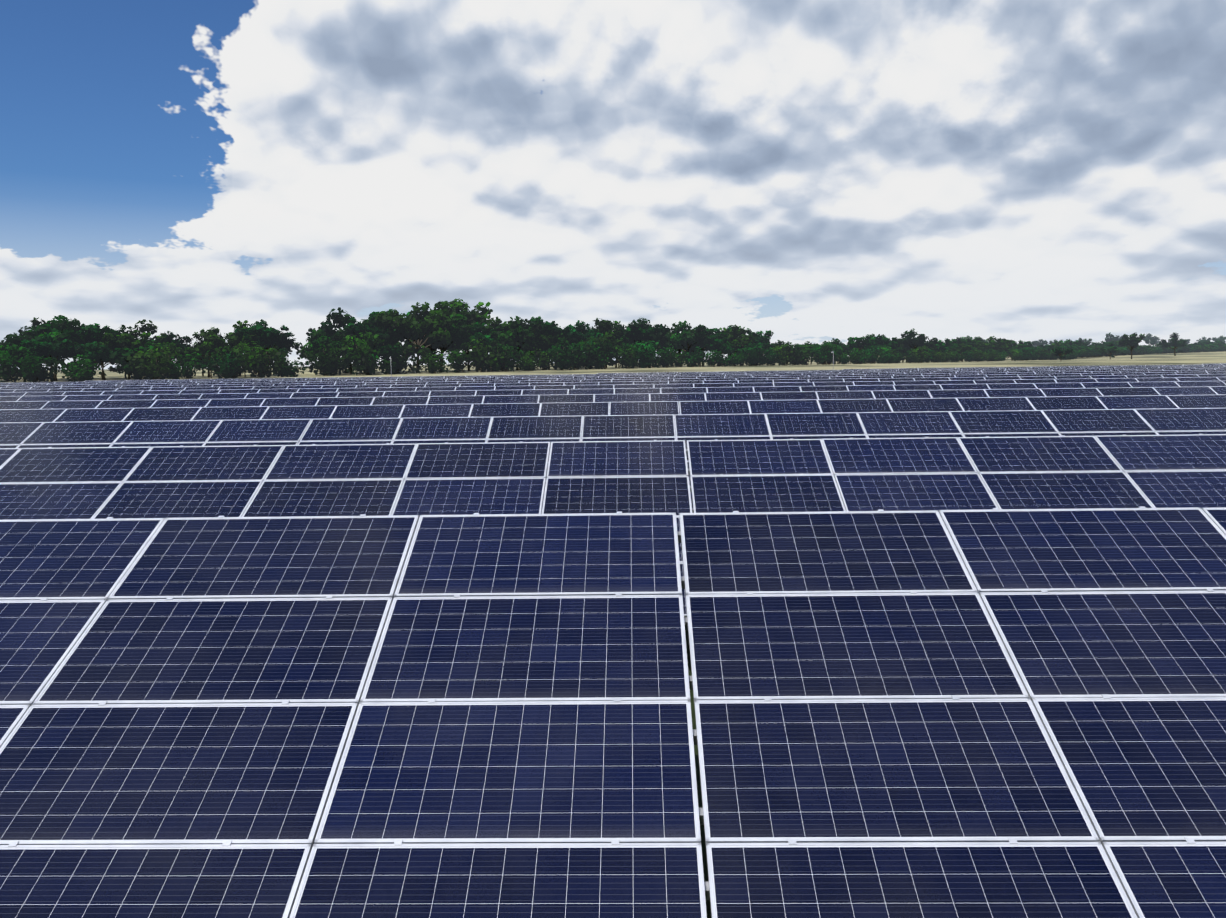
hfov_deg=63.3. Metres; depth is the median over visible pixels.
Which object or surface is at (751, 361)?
shrub
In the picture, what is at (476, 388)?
pv table
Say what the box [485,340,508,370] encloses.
tree
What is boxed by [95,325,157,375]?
tree
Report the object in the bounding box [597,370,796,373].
pv table
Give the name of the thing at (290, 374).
shrub
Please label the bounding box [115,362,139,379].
tree
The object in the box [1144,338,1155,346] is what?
tree
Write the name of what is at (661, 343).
tree
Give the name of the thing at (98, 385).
pv table
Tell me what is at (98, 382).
pv table
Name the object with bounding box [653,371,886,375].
pv table
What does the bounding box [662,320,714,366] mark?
tree
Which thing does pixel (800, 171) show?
sky
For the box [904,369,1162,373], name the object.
pv table
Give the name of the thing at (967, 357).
shrub
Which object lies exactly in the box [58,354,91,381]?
shrub
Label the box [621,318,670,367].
tree
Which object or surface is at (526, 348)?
tree
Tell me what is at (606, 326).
tree
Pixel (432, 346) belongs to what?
tree
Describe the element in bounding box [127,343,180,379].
shrub
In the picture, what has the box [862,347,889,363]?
shrub
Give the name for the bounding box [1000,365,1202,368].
pv table
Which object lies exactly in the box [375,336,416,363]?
tree
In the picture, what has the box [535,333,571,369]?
tree
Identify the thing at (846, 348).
tree
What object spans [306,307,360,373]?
tree
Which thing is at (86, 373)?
shrub
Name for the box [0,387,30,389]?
pv table
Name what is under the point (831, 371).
pv table
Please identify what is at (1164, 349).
shrub
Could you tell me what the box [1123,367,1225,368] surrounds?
pv table
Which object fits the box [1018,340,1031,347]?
tree
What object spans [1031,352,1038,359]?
shrub
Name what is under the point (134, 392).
pv table
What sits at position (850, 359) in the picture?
shrub
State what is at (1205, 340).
tree
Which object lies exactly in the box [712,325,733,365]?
tree
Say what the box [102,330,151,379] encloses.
tree
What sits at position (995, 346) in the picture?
tree
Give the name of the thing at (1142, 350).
shrub
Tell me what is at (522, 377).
pv table
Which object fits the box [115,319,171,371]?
tree
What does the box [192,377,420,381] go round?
pv table
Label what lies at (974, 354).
shrub
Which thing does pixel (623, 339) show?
tree
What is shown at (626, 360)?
shrub
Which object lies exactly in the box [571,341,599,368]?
shrub
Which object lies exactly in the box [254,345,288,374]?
tree
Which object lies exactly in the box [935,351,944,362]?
shrub
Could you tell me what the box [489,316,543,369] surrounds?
tree
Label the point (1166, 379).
pv table
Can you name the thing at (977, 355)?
shrub
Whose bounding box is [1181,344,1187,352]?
shrub
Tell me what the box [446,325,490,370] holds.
tree
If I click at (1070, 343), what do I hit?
tree
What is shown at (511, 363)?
shrub
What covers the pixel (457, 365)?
shrub
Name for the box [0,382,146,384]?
pv table
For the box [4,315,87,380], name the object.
tree
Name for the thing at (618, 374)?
pv table
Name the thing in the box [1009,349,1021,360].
shrub
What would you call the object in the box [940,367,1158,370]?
pv table
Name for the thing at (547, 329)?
tree
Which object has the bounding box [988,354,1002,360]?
shrub
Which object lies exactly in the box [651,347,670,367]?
shrub
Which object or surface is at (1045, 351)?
shrub
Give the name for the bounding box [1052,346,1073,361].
tree
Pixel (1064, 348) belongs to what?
shrub
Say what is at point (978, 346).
tree
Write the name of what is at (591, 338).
tree
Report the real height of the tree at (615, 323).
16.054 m
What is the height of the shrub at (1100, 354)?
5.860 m
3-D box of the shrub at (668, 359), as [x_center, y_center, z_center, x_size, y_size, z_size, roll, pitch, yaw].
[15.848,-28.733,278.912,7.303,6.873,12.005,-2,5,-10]
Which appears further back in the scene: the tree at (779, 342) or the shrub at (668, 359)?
the tree at (779, 342)
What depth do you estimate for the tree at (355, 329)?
243.04 m
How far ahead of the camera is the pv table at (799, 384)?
48.96 m
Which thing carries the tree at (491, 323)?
on the ground
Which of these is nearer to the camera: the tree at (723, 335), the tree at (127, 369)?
the tree at (127, 369)
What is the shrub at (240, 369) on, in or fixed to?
on the ground
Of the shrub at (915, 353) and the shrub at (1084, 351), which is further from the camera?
the shrub at (1084, 351)
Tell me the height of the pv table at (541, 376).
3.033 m
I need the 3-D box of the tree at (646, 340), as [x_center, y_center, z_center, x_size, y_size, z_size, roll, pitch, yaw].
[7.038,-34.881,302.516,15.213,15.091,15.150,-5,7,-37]
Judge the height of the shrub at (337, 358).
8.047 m
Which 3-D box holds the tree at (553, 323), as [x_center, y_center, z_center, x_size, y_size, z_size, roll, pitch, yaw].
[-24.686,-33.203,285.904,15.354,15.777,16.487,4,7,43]
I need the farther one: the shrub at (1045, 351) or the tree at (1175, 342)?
the tree at (1175, 342)
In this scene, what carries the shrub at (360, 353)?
on the ground
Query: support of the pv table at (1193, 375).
on the ground
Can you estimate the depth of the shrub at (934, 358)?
370.66 m
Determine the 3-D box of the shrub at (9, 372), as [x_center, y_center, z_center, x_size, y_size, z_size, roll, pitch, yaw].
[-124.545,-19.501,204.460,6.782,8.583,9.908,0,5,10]
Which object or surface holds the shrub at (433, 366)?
on the ground
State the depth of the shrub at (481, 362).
246.86 m
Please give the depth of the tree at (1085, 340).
1053.67 m
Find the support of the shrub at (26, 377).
on the ground
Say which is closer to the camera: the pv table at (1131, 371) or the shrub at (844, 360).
the pv table at (1131, 371)
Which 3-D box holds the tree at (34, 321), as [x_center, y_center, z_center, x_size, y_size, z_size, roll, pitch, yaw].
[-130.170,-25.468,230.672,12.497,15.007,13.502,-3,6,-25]
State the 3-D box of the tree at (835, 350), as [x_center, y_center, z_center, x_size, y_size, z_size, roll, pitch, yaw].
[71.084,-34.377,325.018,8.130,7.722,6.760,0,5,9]
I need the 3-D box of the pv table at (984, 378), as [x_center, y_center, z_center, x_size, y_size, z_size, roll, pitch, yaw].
[20.807,-2.947,54.266,19.671,3.032,3.665,-1,5,1]
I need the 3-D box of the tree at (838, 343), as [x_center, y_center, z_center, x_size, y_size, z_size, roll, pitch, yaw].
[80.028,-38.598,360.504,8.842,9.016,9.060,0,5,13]
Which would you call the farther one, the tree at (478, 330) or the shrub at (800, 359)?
the shrub at (800, 359)
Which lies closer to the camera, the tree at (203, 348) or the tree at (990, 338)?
the tree at (203, 348)
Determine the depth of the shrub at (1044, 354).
460.82 m
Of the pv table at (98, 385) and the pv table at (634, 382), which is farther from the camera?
the pv table at (98, 385)
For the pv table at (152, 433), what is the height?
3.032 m
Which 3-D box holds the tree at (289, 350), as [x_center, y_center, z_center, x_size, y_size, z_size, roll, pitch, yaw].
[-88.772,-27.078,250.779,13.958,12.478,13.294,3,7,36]
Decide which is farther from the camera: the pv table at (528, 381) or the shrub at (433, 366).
the shrub at (433, 366)
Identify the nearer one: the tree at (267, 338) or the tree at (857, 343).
the tree at (267, 338)
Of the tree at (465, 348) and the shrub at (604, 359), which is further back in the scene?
the shrub at (604, 359)
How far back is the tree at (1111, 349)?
446.31 m
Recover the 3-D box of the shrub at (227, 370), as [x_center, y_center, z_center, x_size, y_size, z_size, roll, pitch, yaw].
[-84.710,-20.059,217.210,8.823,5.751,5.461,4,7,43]
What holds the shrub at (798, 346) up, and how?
on the ground
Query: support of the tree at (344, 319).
on the ground
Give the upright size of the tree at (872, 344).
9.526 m
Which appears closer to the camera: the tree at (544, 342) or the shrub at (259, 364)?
the shrub at (259, 364)
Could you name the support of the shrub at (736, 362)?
on the ground
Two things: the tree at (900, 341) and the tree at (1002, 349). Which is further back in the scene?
the tree at (1002, 349)
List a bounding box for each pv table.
[0,380,191,383]
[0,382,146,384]
[0,383,198,386]
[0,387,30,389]
[0,388,117,391]
[0,389,259,395]
[0,392,338,401]
[0,397,374,408]
[0,401,678,432]
[0,419,311,447]
[0,440,691,616]
[0,512,706,917]
[30,383,334,388]
[84,378,295,381]
[116,384,459,390]
[146,379,396,383]
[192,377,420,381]
[198,379,473,384]
[258,384,653,394]
[296,375,507,378]
[298,407,1225,507]
[335,379,642,384]
[337,386,800,396]
[371,390,931,413]
[397,376,648,379]
[421,374,652,378]
[460,379,808,386]
[474,376,752,380]
[509,372,722,375]
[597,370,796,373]
[643,375,954,380]
[649,372,904,376]
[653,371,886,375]
[654,379,1056,389]
[678,506,1225,917]
[679,394,1225,413]
[686,434,1225,512]
[723,370,939,372]
[753,372,1034,377]
[798,368,999,370]
[800,381,1225,391]
[808,375,1162,381]
[842,367,1025,369]
[887,368,1122,372]
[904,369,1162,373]
[928,386,1225,397]
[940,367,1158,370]
[954,372,1225,376]
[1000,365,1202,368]
[1034,370,1225,373]
[1040,364,1221,366]
[1054,377,1225,382]
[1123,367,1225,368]
[1159,366,1225,367]
[1161,374,1225,377]
[1163,368,1225,369]
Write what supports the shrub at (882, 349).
on the ground
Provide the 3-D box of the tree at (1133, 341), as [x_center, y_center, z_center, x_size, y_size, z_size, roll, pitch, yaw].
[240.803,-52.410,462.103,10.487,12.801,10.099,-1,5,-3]
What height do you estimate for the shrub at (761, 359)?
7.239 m
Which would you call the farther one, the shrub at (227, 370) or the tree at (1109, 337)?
the tree at (1109, 337)
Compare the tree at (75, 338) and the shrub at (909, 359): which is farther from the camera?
the shrub at (909, 359)
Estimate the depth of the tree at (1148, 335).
1339.90 m
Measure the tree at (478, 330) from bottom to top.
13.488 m
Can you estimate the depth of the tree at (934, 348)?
386.46 m
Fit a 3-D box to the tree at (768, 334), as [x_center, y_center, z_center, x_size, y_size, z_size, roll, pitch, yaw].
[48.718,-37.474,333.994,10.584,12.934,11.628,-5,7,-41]
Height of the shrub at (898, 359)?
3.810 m
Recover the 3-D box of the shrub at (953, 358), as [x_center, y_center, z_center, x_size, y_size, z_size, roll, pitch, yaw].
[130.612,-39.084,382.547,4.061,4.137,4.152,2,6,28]
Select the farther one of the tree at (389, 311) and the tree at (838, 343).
the tree at (838, 343)
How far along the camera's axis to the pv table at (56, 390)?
56.89 m
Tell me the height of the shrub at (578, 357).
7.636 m
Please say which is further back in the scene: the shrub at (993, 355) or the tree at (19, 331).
the shrub at (993, 355)
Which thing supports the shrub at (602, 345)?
on the ground
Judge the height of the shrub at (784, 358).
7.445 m
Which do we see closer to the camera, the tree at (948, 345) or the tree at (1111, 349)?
the tree at (948, 345)
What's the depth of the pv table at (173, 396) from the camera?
42.62 m
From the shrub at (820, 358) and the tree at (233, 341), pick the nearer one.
the tree at (233, 341)
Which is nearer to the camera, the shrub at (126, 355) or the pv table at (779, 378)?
the pv table at (779, 378)
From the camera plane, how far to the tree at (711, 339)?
307.09 m
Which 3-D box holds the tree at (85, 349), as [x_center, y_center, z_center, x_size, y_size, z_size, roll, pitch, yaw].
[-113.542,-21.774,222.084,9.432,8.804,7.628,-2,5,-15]
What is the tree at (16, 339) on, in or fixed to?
on the ground
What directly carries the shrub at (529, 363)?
on the ground
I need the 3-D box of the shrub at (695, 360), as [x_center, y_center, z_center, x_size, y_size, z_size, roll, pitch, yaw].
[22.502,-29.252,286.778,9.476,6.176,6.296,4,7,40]
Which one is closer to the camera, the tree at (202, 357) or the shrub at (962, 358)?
the tree at (202, 357)
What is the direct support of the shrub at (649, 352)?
on the ground
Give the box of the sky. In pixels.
[0,0,1225,369]
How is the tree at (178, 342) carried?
on the ground
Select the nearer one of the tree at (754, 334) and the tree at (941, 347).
the tree at (754, 334)
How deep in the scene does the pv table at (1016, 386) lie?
41.86 m
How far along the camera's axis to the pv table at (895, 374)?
69.76 m
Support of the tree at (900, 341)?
on the ground
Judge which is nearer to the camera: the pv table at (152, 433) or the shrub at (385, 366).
the pv table at (152, 433)
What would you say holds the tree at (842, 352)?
on the ground
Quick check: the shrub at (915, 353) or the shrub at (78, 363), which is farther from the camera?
the shrub at (915, 353)
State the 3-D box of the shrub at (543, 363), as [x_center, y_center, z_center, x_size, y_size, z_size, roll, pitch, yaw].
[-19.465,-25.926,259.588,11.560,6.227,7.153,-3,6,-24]
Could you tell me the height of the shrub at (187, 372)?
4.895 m
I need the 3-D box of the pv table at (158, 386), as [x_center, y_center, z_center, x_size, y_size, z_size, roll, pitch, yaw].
[-27.615,-3.094,62.264,19.671,3.032,3.662,-1,5,1]
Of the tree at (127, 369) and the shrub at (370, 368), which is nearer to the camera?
the tree at (127, 369)
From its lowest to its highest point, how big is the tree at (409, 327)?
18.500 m
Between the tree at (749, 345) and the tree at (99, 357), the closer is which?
the tree at (99, 357)
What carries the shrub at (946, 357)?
on the ground
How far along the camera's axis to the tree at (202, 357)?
236.12 m
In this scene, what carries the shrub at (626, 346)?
on the ground
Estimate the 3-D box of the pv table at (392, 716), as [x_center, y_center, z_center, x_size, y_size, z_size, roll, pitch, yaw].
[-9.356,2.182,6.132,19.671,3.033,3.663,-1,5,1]
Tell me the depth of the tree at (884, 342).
366.06 m
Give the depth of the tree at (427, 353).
244.08 m
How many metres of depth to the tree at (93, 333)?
222.78 m
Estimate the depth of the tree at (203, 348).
226.80 m
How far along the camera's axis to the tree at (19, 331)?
230.70 m
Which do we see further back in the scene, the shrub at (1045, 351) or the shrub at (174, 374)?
the shrub at (1045, 351)
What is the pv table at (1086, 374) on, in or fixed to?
on the ground
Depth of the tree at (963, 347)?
404.81 m
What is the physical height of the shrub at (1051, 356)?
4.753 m
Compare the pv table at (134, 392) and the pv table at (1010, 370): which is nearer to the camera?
the pv table at (134, 392)
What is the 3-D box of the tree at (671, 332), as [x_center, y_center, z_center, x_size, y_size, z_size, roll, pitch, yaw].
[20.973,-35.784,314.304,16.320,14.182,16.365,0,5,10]
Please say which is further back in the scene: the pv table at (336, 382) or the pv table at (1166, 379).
the pv table at (336, 382)
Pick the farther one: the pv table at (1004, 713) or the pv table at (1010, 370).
the pv table at (1010, 370)
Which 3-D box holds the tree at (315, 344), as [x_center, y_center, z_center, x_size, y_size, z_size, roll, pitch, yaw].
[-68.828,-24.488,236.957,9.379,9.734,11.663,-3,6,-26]
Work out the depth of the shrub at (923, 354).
357.87 m
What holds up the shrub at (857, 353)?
on the ground
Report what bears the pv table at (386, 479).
on the ground
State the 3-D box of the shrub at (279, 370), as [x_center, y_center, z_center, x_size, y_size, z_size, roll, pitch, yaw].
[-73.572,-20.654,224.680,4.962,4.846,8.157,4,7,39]
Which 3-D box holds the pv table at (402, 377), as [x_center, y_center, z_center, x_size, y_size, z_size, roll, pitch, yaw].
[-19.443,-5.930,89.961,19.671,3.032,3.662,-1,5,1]
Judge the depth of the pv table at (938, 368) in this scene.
104.33 m
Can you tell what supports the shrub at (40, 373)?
on the ground
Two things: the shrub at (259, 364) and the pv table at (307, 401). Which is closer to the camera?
the pv table at (307, 401)
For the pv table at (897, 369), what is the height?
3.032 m
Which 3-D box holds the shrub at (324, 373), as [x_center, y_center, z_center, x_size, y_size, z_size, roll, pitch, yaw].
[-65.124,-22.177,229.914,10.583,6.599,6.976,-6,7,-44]
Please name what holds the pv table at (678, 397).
on the ground
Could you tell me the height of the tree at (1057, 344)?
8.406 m
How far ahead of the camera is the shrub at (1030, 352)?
447.00 m
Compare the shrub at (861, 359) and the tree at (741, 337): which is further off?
the shrub at (861, 359)
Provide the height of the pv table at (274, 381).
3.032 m
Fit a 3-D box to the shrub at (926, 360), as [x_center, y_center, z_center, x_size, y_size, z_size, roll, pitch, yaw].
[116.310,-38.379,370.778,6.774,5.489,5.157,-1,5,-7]
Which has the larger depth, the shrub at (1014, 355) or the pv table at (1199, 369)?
the shrub at (1014, 355)
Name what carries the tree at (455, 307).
on the ground
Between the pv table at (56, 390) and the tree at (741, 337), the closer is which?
the pv table at (56, 390)
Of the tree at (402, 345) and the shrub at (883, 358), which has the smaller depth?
the tree at (402, 345)
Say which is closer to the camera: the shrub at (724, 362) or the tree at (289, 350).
the tree at (289, 350)
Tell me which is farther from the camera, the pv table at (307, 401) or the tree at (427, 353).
the tree at (427, 353)
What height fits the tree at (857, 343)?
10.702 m
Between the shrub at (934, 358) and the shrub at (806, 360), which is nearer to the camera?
the shrub at (806, 360)
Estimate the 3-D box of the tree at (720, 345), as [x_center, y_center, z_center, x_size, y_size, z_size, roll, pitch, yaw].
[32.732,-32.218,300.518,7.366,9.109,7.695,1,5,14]
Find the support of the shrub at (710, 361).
on the ground
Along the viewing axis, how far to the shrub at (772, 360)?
305.16 m
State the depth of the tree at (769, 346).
316.26 m
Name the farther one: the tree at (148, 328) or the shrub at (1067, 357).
the shrub at (1067, 357)
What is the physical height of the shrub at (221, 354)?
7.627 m
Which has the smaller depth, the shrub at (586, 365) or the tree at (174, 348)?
the tree at (174, 348)
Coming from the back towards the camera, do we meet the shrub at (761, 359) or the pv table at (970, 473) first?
the shrub at (761, 359)
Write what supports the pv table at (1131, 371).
on the ground
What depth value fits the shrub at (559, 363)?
256.56 m
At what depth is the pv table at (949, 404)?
27.94 m
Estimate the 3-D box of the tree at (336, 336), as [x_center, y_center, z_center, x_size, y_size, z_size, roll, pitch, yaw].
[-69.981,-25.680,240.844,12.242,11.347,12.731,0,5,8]
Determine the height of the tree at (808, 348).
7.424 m
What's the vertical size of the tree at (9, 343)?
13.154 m
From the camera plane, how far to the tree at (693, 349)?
298.46 m
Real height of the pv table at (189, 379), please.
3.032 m
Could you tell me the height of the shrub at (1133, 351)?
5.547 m
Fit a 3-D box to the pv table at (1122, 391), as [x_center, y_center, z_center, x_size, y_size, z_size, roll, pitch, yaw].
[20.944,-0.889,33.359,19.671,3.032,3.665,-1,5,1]
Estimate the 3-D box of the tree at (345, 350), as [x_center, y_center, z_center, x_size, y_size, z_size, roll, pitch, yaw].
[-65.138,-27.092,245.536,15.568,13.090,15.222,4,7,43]
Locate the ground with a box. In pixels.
[0,351,1225,917]
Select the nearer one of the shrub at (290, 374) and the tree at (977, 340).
the shrub at (290, 374)
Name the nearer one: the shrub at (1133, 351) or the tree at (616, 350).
the tree at (616, 350)
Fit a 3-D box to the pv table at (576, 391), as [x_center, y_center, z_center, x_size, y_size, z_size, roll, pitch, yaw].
[-1.923,-1.321,40.814,19.671,3.033,3.663,-1,5,1]
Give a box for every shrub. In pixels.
[0,343,27,382]
[18,351,63,381]
[19,357,44,381]
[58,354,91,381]
[59,359,100,381]
[109,340,167,379]
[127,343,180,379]
[165,357,183,379]
[171,359,200,378]
[204,345,250,377]
[208,354,239,378]
[212,345,241,377]
[233,341,285,377]
[271,357,301,376]
[279,356,310,376]
[297,342,353,375]
[308,351,352,375]
[340,331,384,375]
[364,353,382,374]
[376,340,432,373]
[377,358,397,373]
[419,352,454,373]
[445,349,468,372]
[465,339,509,371]
[491,343,524,371]
[518,351,536,370]
[520,349,555,369]
[546,340,580,369]
[547,342,587,369]
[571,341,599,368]
[580,336,613,368]
[585,341,615,368]
[614,346,637,368]
[619,342,645,368]
[634,341,660,367]
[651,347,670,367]
[657,344,677,367]
[673,352,687,366]
[677,347,704,366]
[702,349,721,366]
[713,351,739,366]
[727,353,749,365]
[728,354,744,365]
[735,345,774,365]
[739,343,768,365]
[762,352,781,365]
[772,342,796,365]
[785,343,804,364]
[788,346,810,364]
[797,350,814,364]
[810,343,831,364]
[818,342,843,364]
[837,353,857,363]
[839,355,848,363]
[850,350,872,363]
[851,348,867,363]
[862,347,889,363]
[873,348,890,363]
[878,346,891,363]
[884,354,896,363]
[894,353,901,362]
[904,354,920,362]
[908,349,931,362]
[911,346,929,362]
[924,349,934,362]
[927,351,944,362]
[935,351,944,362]
[939,349,952,361]
[948,352,957,361]
[952,352,965,361]
[961,349,983,361]
[963,351,973,361]
[972,350,988,361]
[985,350,997,360]
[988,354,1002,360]
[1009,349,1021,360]
[1016,348,1029,360]
[1019,347,1037,360]
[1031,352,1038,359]
[1037,348,1049,359]
[1039,352,1048,359]
[1049,350,1057,359]
[1058,353,1074,359]
[1060,345,1073,350]
[1077,346,1091,357]
[1078,348,1087,357]
[1095,347,1108,356]
[1129,348,1140,354]
[1137,345,1143,354]
[1158,345,1166,353]
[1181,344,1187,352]
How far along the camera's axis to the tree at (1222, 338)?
1308.82 m
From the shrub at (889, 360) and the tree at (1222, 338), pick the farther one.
the tree at (1222, 338)
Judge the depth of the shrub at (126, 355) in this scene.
212.24 m
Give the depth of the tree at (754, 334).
329.44 m
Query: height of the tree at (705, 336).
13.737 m
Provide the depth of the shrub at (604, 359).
264.35 m
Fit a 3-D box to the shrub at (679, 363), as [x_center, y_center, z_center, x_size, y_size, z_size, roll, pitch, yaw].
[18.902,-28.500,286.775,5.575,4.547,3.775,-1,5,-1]
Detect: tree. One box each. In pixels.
[0,325,36,345]
[0,333,45,381]
[3,342,26,350]
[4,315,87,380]
[19,317,57,368]
[20,334,84,381]
[32,316,120,364]
[80,341,125,379]
[82,342,119,379]
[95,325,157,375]
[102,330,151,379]
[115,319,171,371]
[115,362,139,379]
[151,331,192,350]
[156,342,196,368]
[176,352,201,367]
[190,332,223,377]
[194,356,222,378]
[198,320,263,352]
[198,341,214,376]
[234,319,295,375]
[243,327,293,366]
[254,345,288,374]
[292,329,350,365]
[304,335,345,361]
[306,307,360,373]
[328,323,382,373]
[338,314,374,372]
[341,312,401,345]
[360,332,401,373]
[368,309,409,341]
[375,302,451,372]
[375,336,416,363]
[404,314,471,371]
[418,298,492,370]
[418,348,443,372]
[419,334,457,364]
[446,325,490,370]
[449,343,476,371]
[453,322,497,369]
[481,317,518,340]
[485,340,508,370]
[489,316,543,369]
[508,319,554,354]
[513,317,567,342]
[515,344,543,367]
[528,316,557,327]
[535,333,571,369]
[564,320,603,347]
[575,320,623,365]
[576,336,604,368]
[593,318,626,334]
[607,324,644,367]
[609,345,625,368]
[620,320,659,346]
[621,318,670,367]
[641,332,670,366]
[657,323,694,366]
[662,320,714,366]
[680,335,715,366]
[681,325,728,365]
[683,345,703,366]
[703,332,739,365]
[709,337,733,355]
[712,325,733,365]
[718,324,753,358]
[722,326,757,354]
[737,343,761,354]
[740,334,767,365]
[746,328,772,343]
[760,343,783,365]
[765,340,785,361]
[795,345,813,354]
[823,338,848,363]
[829,340,845,363]
[833,343,848,363]
[837,348,848,363]
[847,335,874,350]
[855,339,881,363]
[872,335,897,349]
[877,334,902,346]
[901,328,937,357]
[917,343,936,351]
[935,343,947,353]
[937,338,959,355]
[950,343,971,361]
[951,337,971,360]
[970,342,985,350]
[971,337,992,346]
[985,341,1000,349]
[987,336,1013,342]
[991,338,1011,356]
[996,346,1009,353]
[1005,340,1023,360]
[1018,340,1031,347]
[1032,339,1047,345]
[1038,344,1051,350]
[1052,342,1064,347]
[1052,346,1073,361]
[1061,340,1080,346]
[1079,338,1091,343]
[1097,342,1119,358]
[1105,332,1121,342]
[1118,332,1144,358]
[1142,333,1158,344]
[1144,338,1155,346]
[1158,332,1187,355]
[1196,337,1211,341]
[1212,336,1225,341]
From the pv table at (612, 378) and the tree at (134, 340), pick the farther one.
the tree at (134, 340)
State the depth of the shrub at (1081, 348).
515.18 m
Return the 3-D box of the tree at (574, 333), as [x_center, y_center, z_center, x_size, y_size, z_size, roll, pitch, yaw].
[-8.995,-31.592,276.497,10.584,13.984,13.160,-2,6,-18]
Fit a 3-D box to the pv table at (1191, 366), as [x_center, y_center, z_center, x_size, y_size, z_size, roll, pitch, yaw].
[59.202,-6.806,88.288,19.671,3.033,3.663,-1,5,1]
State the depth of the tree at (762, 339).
321.82 m
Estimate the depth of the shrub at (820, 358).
320.75 m
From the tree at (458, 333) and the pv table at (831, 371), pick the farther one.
the tree at (458, 333)
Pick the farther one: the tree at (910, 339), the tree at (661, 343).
the tree at (910, 339)
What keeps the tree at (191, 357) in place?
on the ground
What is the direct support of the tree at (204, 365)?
on the ground
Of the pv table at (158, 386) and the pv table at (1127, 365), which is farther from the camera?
the pv table at (1127, 365)
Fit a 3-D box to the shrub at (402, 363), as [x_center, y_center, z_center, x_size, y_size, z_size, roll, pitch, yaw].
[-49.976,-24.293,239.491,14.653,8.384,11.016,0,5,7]
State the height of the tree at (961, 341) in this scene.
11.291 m
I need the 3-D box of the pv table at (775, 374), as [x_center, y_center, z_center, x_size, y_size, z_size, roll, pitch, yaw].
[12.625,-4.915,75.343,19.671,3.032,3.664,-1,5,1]
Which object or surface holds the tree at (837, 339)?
on the ground
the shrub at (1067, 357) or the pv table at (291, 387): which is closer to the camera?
the pv table at (291, 387)
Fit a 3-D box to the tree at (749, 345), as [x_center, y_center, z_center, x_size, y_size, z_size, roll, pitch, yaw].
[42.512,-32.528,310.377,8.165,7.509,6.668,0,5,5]
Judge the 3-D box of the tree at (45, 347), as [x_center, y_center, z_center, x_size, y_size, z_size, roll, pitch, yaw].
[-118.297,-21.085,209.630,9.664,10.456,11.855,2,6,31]
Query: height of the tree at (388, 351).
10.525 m
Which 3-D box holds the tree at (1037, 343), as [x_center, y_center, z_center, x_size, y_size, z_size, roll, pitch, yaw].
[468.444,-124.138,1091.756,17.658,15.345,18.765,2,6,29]
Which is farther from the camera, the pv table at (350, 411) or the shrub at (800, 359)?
the shrub at (800, 359)
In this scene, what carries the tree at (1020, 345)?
on the ground
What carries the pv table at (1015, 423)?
on the ground
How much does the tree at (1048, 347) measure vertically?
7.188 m
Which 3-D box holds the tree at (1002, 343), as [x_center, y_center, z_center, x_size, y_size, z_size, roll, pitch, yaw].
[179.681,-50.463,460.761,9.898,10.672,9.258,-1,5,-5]
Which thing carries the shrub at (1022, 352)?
on the ground
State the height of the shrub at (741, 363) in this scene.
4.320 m

